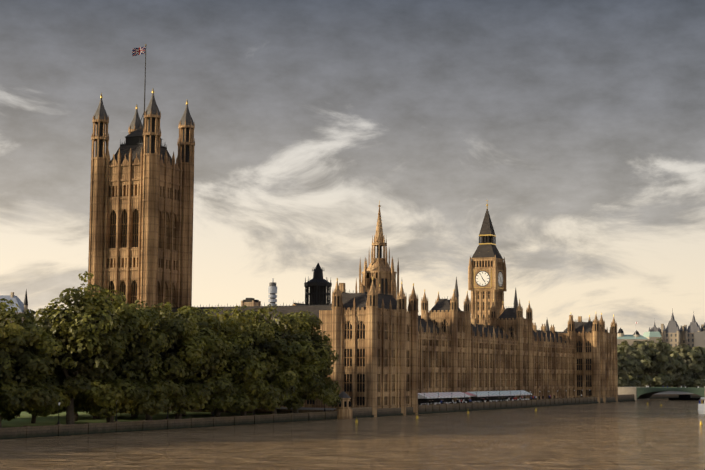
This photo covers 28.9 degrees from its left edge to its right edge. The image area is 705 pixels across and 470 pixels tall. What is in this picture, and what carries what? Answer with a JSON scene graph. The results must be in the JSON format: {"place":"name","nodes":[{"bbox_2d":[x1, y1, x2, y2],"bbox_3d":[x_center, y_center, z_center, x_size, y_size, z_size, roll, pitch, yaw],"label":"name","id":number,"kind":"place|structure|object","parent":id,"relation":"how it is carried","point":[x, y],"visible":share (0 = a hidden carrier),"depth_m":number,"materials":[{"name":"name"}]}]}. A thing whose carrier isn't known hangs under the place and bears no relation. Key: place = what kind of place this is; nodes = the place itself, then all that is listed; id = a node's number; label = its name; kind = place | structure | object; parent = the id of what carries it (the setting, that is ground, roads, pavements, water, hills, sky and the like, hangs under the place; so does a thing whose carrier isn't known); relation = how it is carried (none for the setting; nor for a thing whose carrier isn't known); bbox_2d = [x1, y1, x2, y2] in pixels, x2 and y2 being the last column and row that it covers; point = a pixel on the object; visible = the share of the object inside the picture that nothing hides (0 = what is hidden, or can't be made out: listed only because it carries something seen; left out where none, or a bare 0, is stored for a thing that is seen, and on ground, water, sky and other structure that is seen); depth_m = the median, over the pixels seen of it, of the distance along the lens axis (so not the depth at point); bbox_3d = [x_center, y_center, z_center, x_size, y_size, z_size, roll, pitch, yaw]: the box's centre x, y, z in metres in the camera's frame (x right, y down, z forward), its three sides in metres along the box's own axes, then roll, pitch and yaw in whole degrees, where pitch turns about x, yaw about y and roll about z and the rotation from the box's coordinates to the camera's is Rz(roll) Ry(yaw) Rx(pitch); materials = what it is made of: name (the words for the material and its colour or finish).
{"place":"outdoors","nodes":[
{"label":"outdoors","id":0,"kind":"place"},
{"bbox_2d":[0,290,30,322],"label":"millbank building","id":1,"kind":"structure","parent":0,"point":[19,302],"depth_m":564.42,"materials":[{"name":"stone"}]},
{"bbox_2d":[241,298,260,305],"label":"building","id":2,"kind":"structure","parent":0,"point":[250,302],"depth_m":636.69,"materials":[{"name":"beige stone"}]},
{"bbox_2d":[0,394,634,439],"bbox_3d":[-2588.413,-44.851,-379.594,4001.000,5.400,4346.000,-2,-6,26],"label":"bank ground","id":3,"kind":"structure","parent":0,"point":[22,426],"depth_m":341.75,"materials":[{"name":"stone"}]},
{"bbox_2d":[0,408,21,420],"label":"bush","id":4,"kind":"object","parent":3,"relation":"on","point":[9,417],"depth_m":283.23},
{"bbox_2d":[0,298,61,427],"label":"plane tree","id":5,"kind":"object","parent":3,"relation":"on","point":[24,359],"depth_m":259.45,"materials":[{"name":"green plant"}]},
{"bbox_2d":[26,410,65,422],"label":"plane tree","id":6,"kind":"object","parent":3,"relation":"on","point":[33,419],"depth_m":299.99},
{"bbox_2d":[20,271,129,423],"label":"plane tree","id":7,"kind":"object","parent":3,"relation":"on","point":[81,332],"depth_m":278.74,"materials":[{"name":"green plant"}]},
{"bbox_2d":[74,410,94,420],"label":"plane tree","id":8,"kind":"object","parent":3,"relation":"on","point":[75,417],"depth_m":314.02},
{"bbox_2d":[74,289,174,422],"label":"plane tree","id":9,"kind":"object","parent":3,"relation":"on","point":[134,360],"depth_m":290.20,"materials":[{"name":"green plant"}]},
{"bbox_2d":[131,323,174,416],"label":"plane tree","id":10,"kind":"object","parent":3,"relation":"on","point":[166,408],"depth_m":344.97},
{"bbox_2d":[119,299,212,420],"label":"plane tree","id":11,"kind":"object","parent":3,"relation":"on","point":[181,356],"depth_m":304.57,"materials":[{"name":"green plant"}]},
{"bbox_2d":[163,307,195,415],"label":"plane tree","id":12,"kind":"object","parent":3,"relation":"on","point":[179,313],"depth_m":358.10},
{"bbox_2d":[144,305,236,418],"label":"plane tree","id":13,"kind":"object","parent":3,"relation":"on","point":[213,350],"depth_m":315.94,"materials":[{"name":"green plant"}]},
{"bbox_2d":[192,305,276,416],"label":"plane tree","id":14,"kind":"object","parent":3,"relation":"on","point":[240,356],"depth_m":326.17,"materials":[{"name":"green plant"}]},
{"bbox_2d":[211,305,299,415],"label":"plane tree","id":15,"kind":"object","parent":3,"relation":"on","point":[282,393],"depth_m":342.65,"materials":[{"name":"green plant"}]},
{"bbox_2d":[248,304,327,413],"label":"plane tree","id":16,"kind":"object","parent":3,"relation":"on","point":[308,387],"depth_m":353.28,"materials":[{"name":"green plant"}]},
{"bbox_2d":[275,310,341,412],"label":"plane tree","id":17,"kind":"object","parent":3,"relation":"on","point":[332,398],"depth_m":369.12,"materials":[{"name":"green plant"}]},
{"bbox_2d":[57,389,589,423],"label":"lamp posts","id":18,"kind":"object","parent":3,"relation":"on","point":[482,400],"visible":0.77,"depth_m":459.84,"materials":[{"name":"black metal"}]},
{"bbox_2d":[88,44,617,416],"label":"palace of westminster","id":19,"kind":"structure","parent":3,"relation":"on","point":[390,349],"depth_m":444.56,"materials":[{"name":"stone"}]},
{"bbox_2d":[132,47,144,55],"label":"union flag","id":20,"kind":"object","parent":19,"relation":"attached to","point":[138,51],"visible":0.98,"depth_m":451.13,"materials":[{"name":"multicoloured fabric"}]},
{"bbox_2d":[418,392,470,404],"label":"marquee","id":21,"kind":"object","parent":3,"relation":"on","point":[446,397],"visible":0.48,"depth_m":452.84,"materials":[{"name":"white fabric"}]},
{"bbox_2d":[458,390,531,402],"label":"marquee","id":22,"kind":"object","parent":3,"relation":"on","point":[493,395],"visible":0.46,"depth_m":499.64,"materials":[{"name":"white fabric"}]},
{"bbox_2d":[545,319,549,330],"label":"portcullis house chimneys","id":23,"kind":"object","parent":3,"relation":"on","point":[547,326],"visible":0.06,"depth_m":652.25,"materials":[{"name":"black metal"}]},
{"bbox_2d":[0,399,704,469],"bbox_3d":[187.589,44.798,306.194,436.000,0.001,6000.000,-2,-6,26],"label":"river water","id":24,"kind":"structure","parent":0,"point":[653,434],"depth_m":242.47,"materials":[{"name":"brown liquid"}]},
{"bbox_2d":[668,394,700,399],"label":"boat","id":25,"kind":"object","parent":24,"relation":"on","point":[685,397],"visible":0.83,"depth_m":695.79,"materials":[{"name":"black"}]},
{"bbox_2d":[698,397,704,413],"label":"tour boat","id":26,"kind":"object","parent":24,"relation":"on","point":[701,407],"visible":1,"depth_m":446.03,"materials":[{"name":"white"}]},
{"bbox_2d":[0,0,704,335],"label":"sky","id":27,"kind":"structure","parent":0,"point":[579,125],"materials":[{"name":"grey"}]},
{"bbox_2d":[617,308,704,386],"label":"buildings","id":28,"kind":"structure","parent":0,"point":[692,335],"depth_m":1129.51,"materials":[{"name":"grey stone"}]},
{"bbox_2d":[649,391,701,398],"bbox_3d":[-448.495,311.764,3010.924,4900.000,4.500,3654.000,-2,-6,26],"label":"arch","id":29,"kind":"structure","parent":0,"point":[667,394],"depth_m":742.74,"materials":[{"name":"stone"}]},
{"bbox_2d":[617,347,637,386],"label":"embankment tree","id":30,"kind":"object","parent":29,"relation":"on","point":[624,363],"depth_m":778.42,"materials":[{"name":"green plant"}]},
{"bbox_2d":[618,341,650,386],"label":"embankment tree","id":31,"kind":"object","parent":29,"relation":"on","point":[640,360],"visible":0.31,"depth_m":811.79,"materials":[{"name":"green plant"}]},
{"bbox_2d":[617,344,654,386],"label":"embankment tree","id":32,"kind":"object","parent":29,"relation":"on","point":[642,367],"visible":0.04,"depth_m":845.90,"materials":[{"name":"green plant"}]},
{"bbox_2d":[632,340,670,386],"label":"embankment tree","id":33,"kind":"object","parent":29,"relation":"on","point":[657,358],"depth_m":848.47,"materials":[{"name":"green plant"}]},
{"bbox_2d":[646,338,675,386],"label":"embankment tree","id":34,"kind":"object","parent":29,"relation":"on","point":[662,346],"depth_m":868.84,"materials":[{"name":"green plant"}]},
{"bbox_2d":[654,343,688,386],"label":"embankment tree","id":35,"kind":"object","parent":29,"relation":"on","point":[679,369],"visible":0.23,"depth_m":887.38,"materials":[{"name":"green plant"}]},
{"bbox_2d":[671,345,691,386],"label":"embankment tree","id":36,"kind":"object","parent":29,"relation":"on","point":[673,348],"depth_m":940.16,"materials":[{"name":"green plant"}]},
{"bbox_2d":[673,345,704,387],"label":"embankment tree","id":37,"kind":"object","parent":29,"relation":"on","point":[703,356],"visible":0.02,"depth_m":942.64,"materials":[{"name":"green plant"}]},
{"bbox_2d":[673,344,704,387],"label":"embankment tree","id":38,"kind":"object","parent":29,"relation":"on","point":[695,365],"visible":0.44,"depth_m":920.25,"materials":[{"name":"green plant"}]},
{"bbox_2d":[692,346,704,387],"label":"embankment tree","id":39,"kind":"object","parent":29,"relation":"on","point":[699,348],"visible":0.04,"depth_m":958.72,"materials":[{"name":"green plant"}]},
{"label":"ground","id":40,"kind":"structure","parent":0,"visible":0},
{"bbox_2d":[268,279,276,305],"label":"communications tower","id":41,"kind":"structure","parent":40,"relation":"on","point":[272,291],"depth_m":3210.83,"materials":[{"name":"grey"}]},
{"bbox_2d":[334,389,352,418],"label":"stone turret","id":42,"kind":"object","parent":40,"relation":"on","point":[343,409],"visible":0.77,"depth_m":373.90,"materials":[{"name":"stone"}]},
{"bbox_2d":[618,387,704,399],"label":"bridge","id":43,"kind":"structure","parent":40,"relation":"on","point":[643,393],"depth_m":677.34,"materials":[{"name":"stone"}]}
]}

